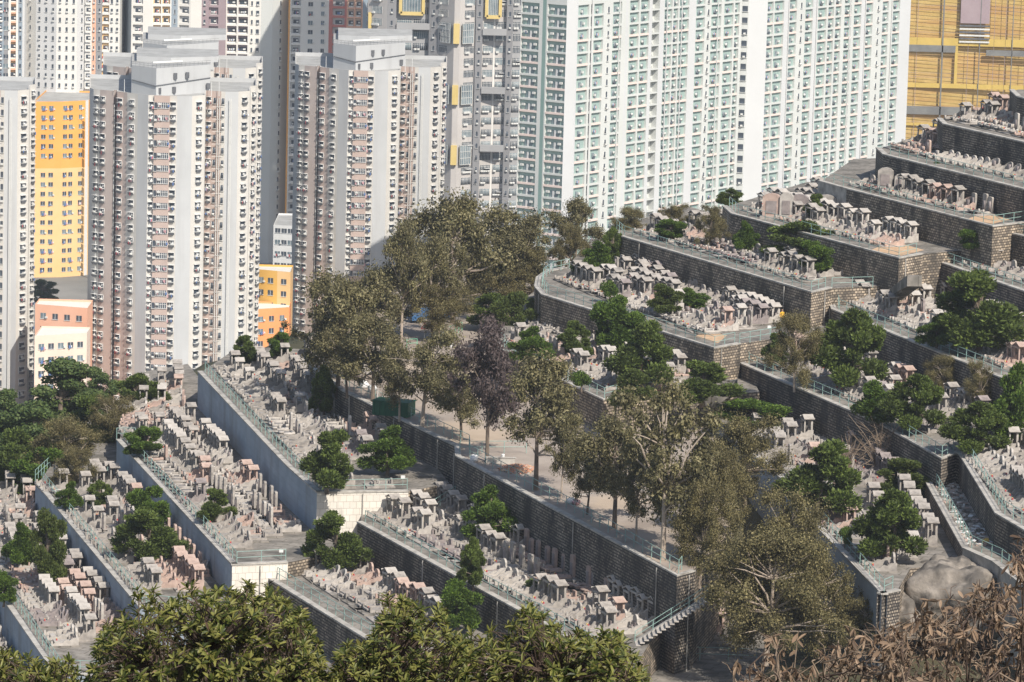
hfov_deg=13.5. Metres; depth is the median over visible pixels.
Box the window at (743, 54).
[740,52,745,57]
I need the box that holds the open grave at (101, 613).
[97,602,103,621]
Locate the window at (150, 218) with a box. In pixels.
[148,214,152,221]
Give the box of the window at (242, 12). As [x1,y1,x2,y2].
[239,10,247,14]
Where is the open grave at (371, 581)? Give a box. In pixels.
[352,568,381,586]
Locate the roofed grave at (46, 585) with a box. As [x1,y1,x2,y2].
[24,582,55,608]
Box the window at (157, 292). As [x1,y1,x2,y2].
[155,290,166,295]
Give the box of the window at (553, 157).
[547,154,560,160]
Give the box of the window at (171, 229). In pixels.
[168,227,174,234]
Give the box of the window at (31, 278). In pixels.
[29,273,34,280]
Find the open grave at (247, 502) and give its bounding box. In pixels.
[239,497,251,505]
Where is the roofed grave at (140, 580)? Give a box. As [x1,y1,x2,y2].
[125,564,157,589]
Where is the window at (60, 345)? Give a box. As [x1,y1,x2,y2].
[58,343,65,348]
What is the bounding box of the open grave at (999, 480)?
[985,476,1002,485]
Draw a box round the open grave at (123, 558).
[104,550,133,564]
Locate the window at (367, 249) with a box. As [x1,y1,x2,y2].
[364,247,370,254]
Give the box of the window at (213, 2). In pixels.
[210,0,216,4]
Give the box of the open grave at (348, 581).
[317,573,351,589]
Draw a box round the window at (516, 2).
[513,0,520,4]
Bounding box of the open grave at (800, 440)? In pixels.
[798,438,819,442]
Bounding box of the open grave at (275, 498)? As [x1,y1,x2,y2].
[252,491,277,508]
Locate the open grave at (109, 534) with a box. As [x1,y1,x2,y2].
[86,527,114,543]
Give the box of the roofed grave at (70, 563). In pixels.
[63,559,74,579]
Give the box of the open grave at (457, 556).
[450,553,461,562]
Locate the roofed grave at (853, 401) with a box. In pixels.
[849,380,879,403]
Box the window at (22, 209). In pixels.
[20,207,26,214]
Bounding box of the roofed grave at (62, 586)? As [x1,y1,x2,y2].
[44,584,71,605]
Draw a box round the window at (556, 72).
[549,69,562,75]
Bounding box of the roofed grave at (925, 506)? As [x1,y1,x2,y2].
[916,503,930,520]
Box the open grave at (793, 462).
[782,459,795,465]
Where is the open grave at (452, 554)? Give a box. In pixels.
[438,549,460,560]
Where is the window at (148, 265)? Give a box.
[147,264,150,271]
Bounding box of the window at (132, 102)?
[128,99,134,106]
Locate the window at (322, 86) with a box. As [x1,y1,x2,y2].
[319,84,324,91]
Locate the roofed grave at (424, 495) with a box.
[410,492,430,515]
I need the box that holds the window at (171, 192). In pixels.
[169,190,174,197]
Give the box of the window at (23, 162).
[20,158,26,165]
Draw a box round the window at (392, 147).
[390,144,396,151]
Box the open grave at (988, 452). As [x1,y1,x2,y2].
[961,446,991,457]
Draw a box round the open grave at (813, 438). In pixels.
[797,434,816,440]
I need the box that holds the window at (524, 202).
[519,199,532,206]
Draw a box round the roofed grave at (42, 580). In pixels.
[21,578,52,604]
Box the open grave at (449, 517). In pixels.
[447,514,457,524]
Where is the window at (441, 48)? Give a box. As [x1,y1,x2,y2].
[438,45,446,52]
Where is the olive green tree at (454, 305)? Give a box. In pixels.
[409,279,477,334]
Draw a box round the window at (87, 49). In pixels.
[85,45,90,51]
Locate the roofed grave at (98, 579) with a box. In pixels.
[91,576,105,598]
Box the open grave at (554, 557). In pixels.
[525,547,557,570]
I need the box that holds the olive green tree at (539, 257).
[507,246,551,295]
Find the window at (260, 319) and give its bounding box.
[258,316,264,321]
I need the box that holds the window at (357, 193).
[355,191,365,196]
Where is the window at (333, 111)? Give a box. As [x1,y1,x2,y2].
[330,108,335,115]
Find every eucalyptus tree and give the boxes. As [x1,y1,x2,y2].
[279,293,351,377]
[300,258,397,398]
[313,328,368,397]
[334,309,410,401]
[353,261,439,329]
[371,335,418,421]
[374,214,433,342]
[379,323,472,426]
[394,186,517,323]
[398,228,472,336]
[425,365,483,440]
[466,198,553,290]
[492,217,558,293]
[496,346,583,490]
[537,409,584,500]
[546,194,604,255]
[561,410,678,528]
[569,450,608,514]
[602,447,667,541]
[605,368,727,559]
[676,502,737,611]
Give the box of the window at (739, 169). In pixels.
[736,167,741,172]
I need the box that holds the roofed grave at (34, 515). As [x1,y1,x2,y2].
[28,510,37,526]
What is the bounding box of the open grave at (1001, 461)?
[972,455,1004,472]
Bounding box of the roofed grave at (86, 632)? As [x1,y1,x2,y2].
[63,613,96,641]
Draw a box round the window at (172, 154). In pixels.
[169,152,175,159]
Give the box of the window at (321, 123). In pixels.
[318,118,323,125]
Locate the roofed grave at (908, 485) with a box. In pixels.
[903,482,915,491]
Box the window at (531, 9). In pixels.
[524,6,537,12]
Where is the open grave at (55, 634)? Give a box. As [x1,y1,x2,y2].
[43,624,73,639]
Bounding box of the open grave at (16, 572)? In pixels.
[7,567,31,575]
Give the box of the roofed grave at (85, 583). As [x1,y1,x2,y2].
[78,580,91,598]
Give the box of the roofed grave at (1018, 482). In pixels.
[995,469,1023,497]
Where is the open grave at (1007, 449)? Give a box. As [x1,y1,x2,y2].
[984,445,1009,455]
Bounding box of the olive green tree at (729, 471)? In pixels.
[686,437,759,527]
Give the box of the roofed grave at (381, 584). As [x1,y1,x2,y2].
[362,567,397,594]
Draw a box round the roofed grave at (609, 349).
[589,346,616,367]
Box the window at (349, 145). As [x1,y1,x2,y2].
[348,144,352,151]
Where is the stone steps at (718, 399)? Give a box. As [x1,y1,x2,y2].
[705,379,737,406]
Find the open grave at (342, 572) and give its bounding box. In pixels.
[312,569,346,587]
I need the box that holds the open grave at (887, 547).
[856,545,889,565]
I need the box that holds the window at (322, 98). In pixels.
[319,95,324,102]
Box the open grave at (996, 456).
[968,453,999,464]
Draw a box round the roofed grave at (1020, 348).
[994,342,1023,368]
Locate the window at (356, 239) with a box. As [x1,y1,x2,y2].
[354,237,363,241]
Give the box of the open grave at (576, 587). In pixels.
[569,572,592,591]
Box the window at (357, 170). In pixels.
[355,168,365,173]
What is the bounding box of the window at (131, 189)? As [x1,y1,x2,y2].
[128,187,133,194]
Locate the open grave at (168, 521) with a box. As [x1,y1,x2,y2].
[166,517,169,526]
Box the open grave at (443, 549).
[433,544,464,555]
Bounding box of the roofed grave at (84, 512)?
[66,495,95,519]
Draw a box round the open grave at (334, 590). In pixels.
[322,582,356,595]
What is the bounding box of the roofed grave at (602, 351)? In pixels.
[589,345,610,368]
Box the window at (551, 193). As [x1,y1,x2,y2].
[546,190,559,197]
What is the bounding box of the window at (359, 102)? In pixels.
[356,100,366,104]
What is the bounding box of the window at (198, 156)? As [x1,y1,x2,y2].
[195,151,202,159]
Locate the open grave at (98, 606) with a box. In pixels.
[89,598,100,620]
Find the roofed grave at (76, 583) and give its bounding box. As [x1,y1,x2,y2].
[74,581,85,594]
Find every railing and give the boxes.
[14,596,94,666]
[35,458,49,480]
[43,472,190,604]
[124,429,285,561]
[205,362,407,489]
[278,567,444,680]
[322,362,681,572]
[365,510,598,638]
[501,332,616,397]
[542,259,734,345]
[616,221,825,290]
[634,586,707,640]
[696,647,757,661]
[729,197,916,254]
[739,326,780,342]
[748,353,953,453]
[820,509,892,590]
[824,171,1023,224]
[831,276,872,287]
[838,295,1011,374]
[890,145,1023,186]
[936,473,1011,567]
[949,253,1023,284]
[970,447,1023,523]
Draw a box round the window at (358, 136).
[356,134,365,139]
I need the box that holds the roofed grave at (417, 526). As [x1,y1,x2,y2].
[396,508,432,537]
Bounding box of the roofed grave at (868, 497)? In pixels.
[859,482,880,506]
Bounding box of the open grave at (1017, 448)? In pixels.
[995,442,1020,452]
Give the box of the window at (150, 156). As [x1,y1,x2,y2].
[148,151,152,159]
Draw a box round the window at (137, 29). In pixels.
[135,27,140,31]
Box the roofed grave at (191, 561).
[176,558,199,584]
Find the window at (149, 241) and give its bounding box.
[147,239,151,246]
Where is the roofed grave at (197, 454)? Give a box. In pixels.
[175,451,204,473]
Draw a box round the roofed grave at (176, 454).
[161,437,191,459]
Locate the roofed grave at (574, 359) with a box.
[566,348,582,367]
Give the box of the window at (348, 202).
[347,201,350,208]
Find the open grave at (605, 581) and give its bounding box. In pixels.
[577,577,607,599]
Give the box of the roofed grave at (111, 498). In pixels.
[91,495,118,516]
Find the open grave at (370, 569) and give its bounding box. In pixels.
[347,562,374,580]
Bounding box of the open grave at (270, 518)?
[254,506,272,526]
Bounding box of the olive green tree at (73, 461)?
[45,446,101,486]
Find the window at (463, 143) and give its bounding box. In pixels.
[461,142,471,148]
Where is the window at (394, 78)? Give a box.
[392,76,398,82]
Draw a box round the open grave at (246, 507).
[239,489,256,510]
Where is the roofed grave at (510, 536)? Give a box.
[505,522,516,543]
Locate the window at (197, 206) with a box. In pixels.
[194,201,201,209]
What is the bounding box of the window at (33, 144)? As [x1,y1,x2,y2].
[31,139,35,146]
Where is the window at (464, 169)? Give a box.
[461,166,470,172]
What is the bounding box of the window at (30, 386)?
[28,381,33,388]
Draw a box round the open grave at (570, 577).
[550,554,578,581]
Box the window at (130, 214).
[126,211,133,219]
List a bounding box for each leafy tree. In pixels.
[0,388,26,443]
[0,399,83,448]
[28,356,109,425]
[34,279,59,298]
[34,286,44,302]
[55,377,108,412]
[87,366,118,396]
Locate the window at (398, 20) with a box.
[397,19,411,22]
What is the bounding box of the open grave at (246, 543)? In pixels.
[220,530,252,549]
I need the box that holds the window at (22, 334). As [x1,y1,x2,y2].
[19,329,25,337]
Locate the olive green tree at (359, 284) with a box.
[351,276,380,333]
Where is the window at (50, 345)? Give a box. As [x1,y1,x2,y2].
[48,343,53,349]
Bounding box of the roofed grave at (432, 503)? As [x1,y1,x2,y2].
[416,499,437,521]
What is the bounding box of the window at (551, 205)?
[545,202,559,209]
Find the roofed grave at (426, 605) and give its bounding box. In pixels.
[423,594,438,617]
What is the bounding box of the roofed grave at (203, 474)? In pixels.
[182,462,211,484]
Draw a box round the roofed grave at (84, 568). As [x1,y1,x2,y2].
[81,566,93,587]
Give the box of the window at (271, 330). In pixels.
[268,328,273,333]
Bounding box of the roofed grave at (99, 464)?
[84,462,101,482]
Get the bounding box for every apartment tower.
[0,76,36,404]
[87,47,256,399]
[103,26,262,346]
[291,28,446,332]
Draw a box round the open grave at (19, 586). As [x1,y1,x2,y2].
[12,580,38,590]
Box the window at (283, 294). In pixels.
[280,291,285,296]
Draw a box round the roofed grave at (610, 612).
[579,606,618,636]
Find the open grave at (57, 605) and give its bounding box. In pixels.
[28,600,61,617]
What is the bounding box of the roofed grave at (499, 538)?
[481,532,506,557]
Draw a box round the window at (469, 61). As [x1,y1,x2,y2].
[463,58,473,65]
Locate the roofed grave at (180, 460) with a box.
[166,443,195,464]
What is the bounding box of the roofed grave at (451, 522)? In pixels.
[449,503,473,526]
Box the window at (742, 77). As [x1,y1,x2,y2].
[740,75,745,80]
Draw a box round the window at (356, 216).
[354,214,364,219]
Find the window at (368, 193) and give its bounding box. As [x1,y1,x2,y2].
[366,190,371,197]
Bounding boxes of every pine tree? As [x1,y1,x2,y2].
[0,426,35,485]
[0,520,39,564]
[0,569,18,607]
[8,446,64,494]
[29,507,67,585]
[53,481,83,508]
[68,393,118,442]
[86,479,113,505]
[108,505,192,560]
[115,372,172,406]
[122,425,162,456]
[125,485,171,535]
[196,488,238,521]
[232,334,259,362]
[266,331,291,356]
[298,428,353,494]
[299,509,373,569]
[308,364,336,414]
[355,424,416,476]
[434,578,484,630]
[455,536,486,591]
[460,483,518,538]
[466,292,503,325]
[488,291,538,328]
[506,325,556,361]
[522,297,533,313]
[523,578,547,590]
[556,320,593,356]
[569,240,615,276]
[589,294,645,348]
[601,319,674,386]
[602,225,622,260]
[607,367,656,410]
[645,283,685,313]
[653,219,687,238]
[677,287,711,308]
[678,359,746,407]
[714,397,792,426]
[715,188,743,205]
[731,220,760,250]
[759,220,834,255]
[760,332,788,369]
[770,438,863,515]
[798,239,834,272]
[802,193,822,215]
[806,306,889,387]
[849,379,895,425]
[850,488,928,562]
[876,373,946,433]
[876,457,931,492]
[915,312,955,348]
[934,268,1023,353]
[936,400,1011,453]
[957,229,979,249]
[991,360,1023,439]
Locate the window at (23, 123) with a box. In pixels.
[21,120,27,128]
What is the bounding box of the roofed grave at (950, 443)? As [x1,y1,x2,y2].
[948,422,972,447]
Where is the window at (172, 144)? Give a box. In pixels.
[169,139,175,147]
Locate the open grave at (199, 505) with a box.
[186,499,213,511]
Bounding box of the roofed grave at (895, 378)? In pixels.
[886,374,901,383]
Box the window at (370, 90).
[368,88,373,94]
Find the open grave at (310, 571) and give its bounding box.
[301,562,326,576]
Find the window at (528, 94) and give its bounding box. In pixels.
[522,91,535,97]
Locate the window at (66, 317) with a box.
[64,315,69,320]
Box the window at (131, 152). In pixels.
[127,149,133,157]
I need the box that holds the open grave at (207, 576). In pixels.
[198,568,211,579]
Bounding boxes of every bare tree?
[841,435,872,467]
[848,417,900,466]
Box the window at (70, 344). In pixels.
[68,342,72,348]
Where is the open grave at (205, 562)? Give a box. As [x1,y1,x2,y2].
[181,559,207,573]
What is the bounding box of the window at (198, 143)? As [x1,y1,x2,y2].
[195,139,201,146]
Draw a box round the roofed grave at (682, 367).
[674,353,687,373]
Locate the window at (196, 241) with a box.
[194,239,200,246]
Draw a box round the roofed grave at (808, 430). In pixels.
[796,414,814,436]
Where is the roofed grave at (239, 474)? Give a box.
[222,459,252,481]
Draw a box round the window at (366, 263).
[364,259,369,265]
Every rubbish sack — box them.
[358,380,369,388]
[470,454,477,461]
[567,497,573,503]
[572,499,580,504]
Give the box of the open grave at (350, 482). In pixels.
[329,472,355,488]
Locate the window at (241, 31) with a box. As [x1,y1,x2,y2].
[238,28,247,33]
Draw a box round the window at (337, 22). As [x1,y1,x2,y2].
[334,20,342,24]
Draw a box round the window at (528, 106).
[521,103,535,109]
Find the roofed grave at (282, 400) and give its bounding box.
[257,397,286,419]
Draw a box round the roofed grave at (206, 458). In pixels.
[181,455,210,477]
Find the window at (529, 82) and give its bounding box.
[522,78,535,85]
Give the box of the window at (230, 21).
[227,19,236,23]
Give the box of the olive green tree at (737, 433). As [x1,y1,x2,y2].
[705,408,797,508]
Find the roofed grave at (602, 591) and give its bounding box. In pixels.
[576,585,610,613]
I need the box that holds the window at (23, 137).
[20,133,26,140]
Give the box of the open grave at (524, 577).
[492,575,526,591]
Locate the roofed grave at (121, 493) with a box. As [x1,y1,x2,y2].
[112,475,132,496]
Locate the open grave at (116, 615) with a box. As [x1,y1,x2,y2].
[90,606,119,620]
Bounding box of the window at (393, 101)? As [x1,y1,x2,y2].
[391,99,397,105]
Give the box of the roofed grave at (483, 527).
[455,524,492,549]
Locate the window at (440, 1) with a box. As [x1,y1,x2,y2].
[438,0,447,4]
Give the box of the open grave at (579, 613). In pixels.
[547,602,584,621]
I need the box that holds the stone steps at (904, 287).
[889,275,921,299]
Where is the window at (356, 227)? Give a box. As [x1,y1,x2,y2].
[354,225,364,230]
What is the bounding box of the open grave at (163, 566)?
[158,562,167,575]
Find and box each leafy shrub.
[0,645,84,681]
[82,578,336,681]
[321,591,479,681]
[446,600,652,681]
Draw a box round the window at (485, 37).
[483,35,492,40]
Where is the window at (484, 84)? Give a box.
[482,82,491,86]
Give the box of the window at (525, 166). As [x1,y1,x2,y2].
[520,163,533,170]
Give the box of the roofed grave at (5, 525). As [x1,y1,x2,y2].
[0,522,15,540]
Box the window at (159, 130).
[157,128,168,133]
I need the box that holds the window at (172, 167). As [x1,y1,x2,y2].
[169,164,175,172]
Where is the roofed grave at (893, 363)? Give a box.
[888,361,900,379]
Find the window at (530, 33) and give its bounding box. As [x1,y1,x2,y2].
[523,30,537,36]
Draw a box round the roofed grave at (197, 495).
[176,478,206,502]
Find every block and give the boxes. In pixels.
[0,0,26,76]
[26,0,84,98]
[34,91,89,276]
[34,326,90,399]
[35,299,92,383]
[84,0,124,90]
[124,0,201,52]
[201,0,225,54]
[225,0,249,55]
[249,0,288,262]
[258,301,290,346]
[259,264,292,331]
[273,213,291,264]
[285,0,328,213]
[328,0,367,52]
[367,0,520,265]
[516,0,741,269]
[736,0,910,200]
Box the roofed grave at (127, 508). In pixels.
[108,500,132,523]
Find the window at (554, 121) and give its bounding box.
[548,117,561,124]
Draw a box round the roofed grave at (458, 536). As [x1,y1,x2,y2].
[444,520,476,541]
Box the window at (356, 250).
[353,248,363,253]
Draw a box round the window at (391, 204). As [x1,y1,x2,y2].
[389,201,395,208]
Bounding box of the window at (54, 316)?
[52,314,57,319]
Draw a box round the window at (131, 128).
[127,124,134,132]
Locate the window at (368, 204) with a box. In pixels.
[366,202,370,208]
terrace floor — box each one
[0,493,173,677]
[41,441,229,681]
[120,364,334,577]
[203,348,448,506]
[232,621,349,678]
[280,564,771,681]
[361,515,660,679]
[501,292,758,427]
[540,239,825,376]
[617,205,879,305]
[719,417,957,651]
[730,182,960,297]
[747,361,964,456]
[825,158,1017,224]
[836,305,1009,375]
[882,138,1022,186]
[934,485,1017,572]
[943,111,1023,139]
[950,263,1023,288]
[974,427,1023,524]
[1016,90,1023,95]
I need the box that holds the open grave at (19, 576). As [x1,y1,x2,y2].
[11,572,34,578]
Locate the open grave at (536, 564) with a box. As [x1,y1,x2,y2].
[519,557,539,576]
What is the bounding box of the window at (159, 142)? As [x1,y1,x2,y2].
[157,140,168,146]
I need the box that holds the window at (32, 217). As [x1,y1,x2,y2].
[30,212,35,220]
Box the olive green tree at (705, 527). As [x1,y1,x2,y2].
[666,470,745,588]
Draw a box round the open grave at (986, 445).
[959,442,989,455]
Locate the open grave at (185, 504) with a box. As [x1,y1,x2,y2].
[182,497,207,506]
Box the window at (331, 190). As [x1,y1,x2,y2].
[328,188,333,194]
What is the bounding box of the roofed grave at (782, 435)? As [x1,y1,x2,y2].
[758,432,786,457]
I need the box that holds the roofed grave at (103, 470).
[93,466,106,483]
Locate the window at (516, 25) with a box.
[513,22,520,28]
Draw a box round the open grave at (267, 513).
[254,503,270,521]
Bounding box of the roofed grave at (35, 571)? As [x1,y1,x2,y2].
[22,568,38,578]
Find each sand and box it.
[695,334,726,342]
[872,245,922,255]
[969,215,1010,223]
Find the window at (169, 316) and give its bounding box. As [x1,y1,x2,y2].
[167,314,173,322]
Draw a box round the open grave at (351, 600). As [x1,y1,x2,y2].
[340,592,375,604]
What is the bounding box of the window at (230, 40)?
[227,38,235,42]
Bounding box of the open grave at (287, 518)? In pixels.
[265,514,291,524]
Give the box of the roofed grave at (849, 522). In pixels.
[822,504,857,528]
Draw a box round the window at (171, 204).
[168,202,174,210]
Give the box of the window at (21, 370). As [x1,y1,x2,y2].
[18,366,25,373]
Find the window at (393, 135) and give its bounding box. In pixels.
[391,133,396,140]
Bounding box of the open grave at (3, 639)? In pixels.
[0,637,5,645]
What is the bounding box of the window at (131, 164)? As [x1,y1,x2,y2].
[128,162,133,169]
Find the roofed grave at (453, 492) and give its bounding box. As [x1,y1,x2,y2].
[436,490,460,511]
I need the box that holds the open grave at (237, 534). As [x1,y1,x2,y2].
[216,528,245,543]
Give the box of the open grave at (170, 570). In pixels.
[161,566,172,576]
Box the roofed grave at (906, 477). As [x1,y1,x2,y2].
[898,474,910,491]
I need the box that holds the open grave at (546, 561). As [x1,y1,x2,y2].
[517,545,550,565]
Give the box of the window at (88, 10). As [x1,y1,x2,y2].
[86,8,90,13]
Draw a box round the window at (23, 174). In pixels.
[20,170,27,177]
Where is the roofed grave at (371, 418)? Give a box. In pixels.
[352,415,378,437]
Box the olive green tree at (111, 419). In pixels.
[85,392,136,442]
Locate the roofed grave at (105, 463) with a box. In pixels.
[103,461,113,481]
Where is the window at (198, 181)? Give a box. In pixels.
[195,176,201,184]
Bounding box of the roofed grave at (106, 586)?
[95,582,110,603]
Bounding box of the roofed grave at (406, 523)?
[390,506,423,531]
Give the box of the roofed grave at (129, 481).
[113,478,136,498]
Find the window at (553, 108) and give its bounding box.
[548,105,561,112]
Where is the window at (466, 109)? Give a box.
[462,106,471,113]
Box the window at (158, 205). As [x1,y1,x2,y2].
[156,203,167,208]
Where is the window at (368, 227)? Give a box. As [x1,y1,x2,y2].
[365,225,370,231]
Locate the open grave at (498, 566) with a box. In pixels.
[482,558,506,577]
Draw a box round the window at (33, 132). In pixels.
[31,127,35,134]
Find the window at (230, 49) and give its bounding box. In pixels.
[227,47,235,51]
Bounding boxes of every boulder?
[899,592,924,639]
[905,554,999,644]
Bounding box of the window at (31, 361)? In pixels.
[29,357,33,364]
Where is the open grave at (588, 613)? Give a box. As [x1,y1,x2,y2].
[557,605,594,623]
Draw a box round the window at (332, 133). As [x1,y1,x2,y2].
[329,131,334,138]
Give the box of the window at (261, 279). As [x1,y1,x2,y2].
[259,277,264,282]
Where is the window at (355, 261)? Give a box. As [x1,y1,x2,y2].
[353,259,363,264]
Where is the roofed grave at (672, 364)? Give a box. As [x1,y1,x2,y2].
[667,362,675,382]
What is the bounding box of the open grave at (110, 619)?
[95,616,112,633]
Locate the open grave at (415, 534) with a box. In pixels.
[403,528,435,539]
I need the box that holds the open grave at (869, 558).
[851,553,883,560]
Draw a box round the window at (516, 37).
[513,34,519,40]
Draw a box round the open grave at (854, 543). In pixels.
[840,538,866,547]
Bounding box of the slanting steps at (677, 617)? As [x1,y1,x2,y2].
[635,595,708,645]
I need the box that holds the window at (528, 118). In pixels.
[521,115,534,121]
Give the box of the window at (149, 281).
[147,276,151,283]
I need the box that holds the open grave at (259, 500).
[239,492,261,513]
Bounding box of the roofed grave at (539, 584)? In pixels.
[511,573,547,601]
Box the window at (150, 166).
[148,164,152,171]
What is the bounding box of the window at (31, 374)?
[29,369,33,377]
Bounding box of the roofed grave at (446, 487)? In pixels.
[437,484,454,508]
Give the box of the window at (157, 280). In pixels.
[155,278,166,283]
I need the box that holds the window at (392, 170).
[390,167,396,174]
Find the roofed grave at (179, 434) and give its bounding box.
[157,432,186,453]
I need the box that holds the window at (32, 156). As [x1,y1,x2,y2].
[30,151,35,159]
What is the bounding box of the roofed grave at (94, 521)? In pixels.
[74,505,103,528]
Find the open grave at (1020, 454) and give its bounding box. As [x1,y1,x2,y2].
[1014,452,1023,459]
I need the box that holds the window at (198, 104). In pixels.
[196,101,203,109]
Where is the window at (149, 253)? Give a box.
[147,251,151,258]
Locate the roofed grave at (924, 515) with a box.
[908,512,934,532]
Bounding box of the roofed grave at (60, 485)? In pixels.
[40,468,69,492]
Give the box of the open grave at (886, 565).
[861,552,897,572]
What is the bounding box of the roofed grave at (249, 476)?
[229,465,259,484]
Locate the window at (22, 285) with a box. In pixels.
[19,280,26,288]
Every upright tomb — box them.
[759,193,779,218]
[777,192,793,218]
[794,194,808,211]
[823,194,836,202]
[878,167,893,187]
[894,174,902,187]
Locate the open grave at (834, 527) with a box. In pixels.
[824,519,855,532]
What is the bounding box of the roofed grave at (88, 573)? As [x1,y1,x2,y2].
[84,570,98,587]
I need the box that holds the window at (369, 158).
[366,156,371,163]
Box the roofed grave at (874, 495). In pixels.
[856,490,883,513]
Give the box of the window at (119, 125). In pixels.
[116,123,122,130]
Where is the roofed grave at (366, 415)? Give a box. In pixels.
[346,411,369,433]
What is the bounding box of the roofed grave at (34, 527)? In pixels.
[31,523,37,530]
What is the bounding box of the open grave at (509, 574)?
[482,566,512,582]
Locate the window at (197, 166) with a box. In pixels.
[195,164,201,171]
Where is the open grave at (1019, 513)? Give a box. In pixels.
[1012,508,1023,517]
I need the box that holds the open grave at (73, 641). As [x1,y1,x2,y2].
[45,627,79,647]
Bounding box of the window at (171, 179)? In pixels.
[169,177,175,185]
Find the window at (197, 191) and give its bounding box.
[194,189,201,196]
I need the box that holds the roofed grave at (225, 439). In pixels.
[210,435,228,452]
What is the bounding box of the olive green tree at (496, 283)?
[460,258,528,313]
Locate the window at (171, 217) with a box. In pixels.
[169,215,174,222]
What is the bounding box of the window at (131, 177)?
[127,174,133,182]
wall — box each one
[0,601,92,681]
[35,482,188,645]
[116,439,236,590]
[197,371,319,528]
[230,560,287,617]
[268,578,397,678]
[309,365,695,674]
[316,489,408,534]
[357,521,625,675]
[486,456,515,463]
[498,343,621,429]
[534,267,740,379]
[609,228,831,327]
[716,425,887,674]
[722,205,922,302]
[740,361,955,487]
[818,180,848,215]
[829,304,1003,404]
[846,188,1023,267]
[874,588,900,678]
[875,147,1023,220]
[923,480,967,555]
[937,118,1023,168]
[941,262,1023,311]
[954,451,1023,560]
[962,547,1022,672]
[1009,89,1023,123]
[1011,233,1023,266]
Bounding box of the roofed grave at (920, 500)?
[913,498,926,512]
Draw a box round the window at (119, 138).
[115,135,121,142]
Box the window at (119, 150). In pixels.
[116,148,121,155]
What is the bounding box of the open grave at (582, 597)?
[568,594,585,601]
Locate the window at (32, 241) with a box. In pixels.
[30,236,34,244]
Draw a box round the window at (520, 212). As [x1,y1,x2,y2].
[519,211,532,217]
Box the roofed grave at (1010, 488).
[990,468,1023,494]
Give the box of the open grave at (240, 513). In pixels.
[235,509,244,515]
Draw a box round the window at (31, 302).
[29,297,34,305]
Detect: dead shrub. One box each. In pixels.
[722,617,915,681]
[870,575,1023,681]
[1001,535,1023,681]
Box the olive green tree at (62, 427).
[15,412,106,468]
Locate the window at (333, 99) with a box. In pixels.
[330,97,335,103]
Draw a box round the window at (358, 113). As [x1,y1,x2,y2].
[356,111,366,116]
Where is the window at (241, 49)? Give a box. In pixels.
[238,47,246,52]
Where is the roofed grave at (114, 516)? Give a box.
[90,501,119,523]
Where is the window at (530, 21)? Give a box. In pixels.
[524,18,537,24]
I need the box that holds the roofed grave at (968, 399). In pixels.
[947,389,971,411]
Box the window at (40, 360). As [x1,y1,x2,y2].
[38,357,44,363]
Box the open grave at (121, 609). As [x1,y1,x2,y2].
[97,608,122,623]
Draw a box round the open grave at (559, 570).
[540,553,566,573]
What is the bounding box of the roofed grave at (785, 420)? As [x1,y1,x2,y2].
[780,418,793,438]
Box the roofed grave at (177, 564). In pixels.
[166,550,187,574]
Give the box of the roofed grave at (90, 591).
[64,588,95,610]
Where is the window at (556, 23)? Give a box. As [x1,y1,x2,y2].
[550,20,564,26]
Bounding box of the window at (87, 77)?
[85,73,89,79]
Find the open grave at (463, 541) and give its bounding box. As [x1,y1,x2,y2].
[452,533,480,547]
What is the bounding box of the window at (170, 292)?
[167,289,173,297]
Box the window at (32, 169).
[30,164,34,171]
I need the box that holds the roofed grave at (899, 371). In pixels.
[893,363,905,382]
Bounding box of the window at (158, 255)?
[156,253,166,258]
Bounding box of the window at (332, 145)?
[329,142,334,149]
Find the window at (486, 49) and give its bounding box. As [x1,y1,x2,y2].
[483,46,492,52]
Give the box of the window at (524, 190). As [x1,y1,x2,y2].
[519,187,532,194]
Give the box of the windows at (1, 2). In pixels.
[0,0,2,75]
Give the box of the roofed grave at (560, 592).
[529,579,568,609]
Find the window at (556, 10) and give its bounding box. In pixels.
[551,8,564,14]
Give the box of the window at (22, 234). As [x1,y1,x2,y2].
[20,231,26,239]
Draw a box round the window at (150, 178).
[148,176,152,183]
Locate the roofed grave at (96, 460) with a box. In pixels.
[84,458,99,480]
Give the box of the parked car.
[407,308,449,322]
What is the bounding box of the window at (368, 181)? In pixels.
[366,179,371,186]
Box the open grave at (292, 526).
[271,519,301,533]
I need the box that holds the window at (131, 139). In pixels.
[128,137,134,145]
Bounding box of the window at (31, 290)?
[29,285,34,292]
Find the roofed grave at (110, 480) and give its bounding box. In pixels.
[91,463,119,484]
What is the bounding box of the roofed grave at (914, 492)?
[908,489,920,496]
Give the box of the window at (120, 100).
[117,98,122,105]
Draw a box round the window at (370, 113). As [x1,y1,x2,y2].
[367,111,372,117]
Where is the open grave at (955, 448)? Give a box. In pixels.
[953,442,958,450]
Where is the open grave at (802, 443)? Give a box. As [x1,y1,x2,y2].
[784,439,806,452]
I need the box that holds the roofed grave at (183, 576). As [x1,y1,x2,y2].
[175,554,195,579]
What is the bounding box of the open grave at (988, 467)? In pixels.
[972,455,1004,470]
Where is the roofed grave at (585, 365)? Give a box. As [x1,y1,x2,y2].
[568,351,590,371]
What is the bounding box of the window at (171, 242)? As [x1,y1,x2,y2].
[168,240,174,247]
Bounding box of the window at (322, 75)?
[319,72,324,79]
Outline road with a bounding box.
[307,277,733,663]
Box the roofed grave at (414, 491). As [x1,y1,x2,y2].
[410,489,421,511]
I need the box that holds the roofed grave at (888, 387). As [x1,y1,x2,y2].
[881,384,893,390]
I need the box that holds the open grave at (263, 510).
[244,500,266,518]
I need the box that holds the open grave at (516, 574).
[485,568,520,585]
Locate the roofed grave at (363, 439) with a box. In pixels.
[342,435,373,461]
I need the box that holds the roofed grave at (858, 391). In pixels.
[843,376,875,399]
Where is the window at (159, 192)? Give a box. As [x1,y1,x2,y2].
[156,190,167,196]
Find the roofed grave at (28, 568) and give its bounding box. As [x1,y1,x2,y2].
[21,565,36,572]

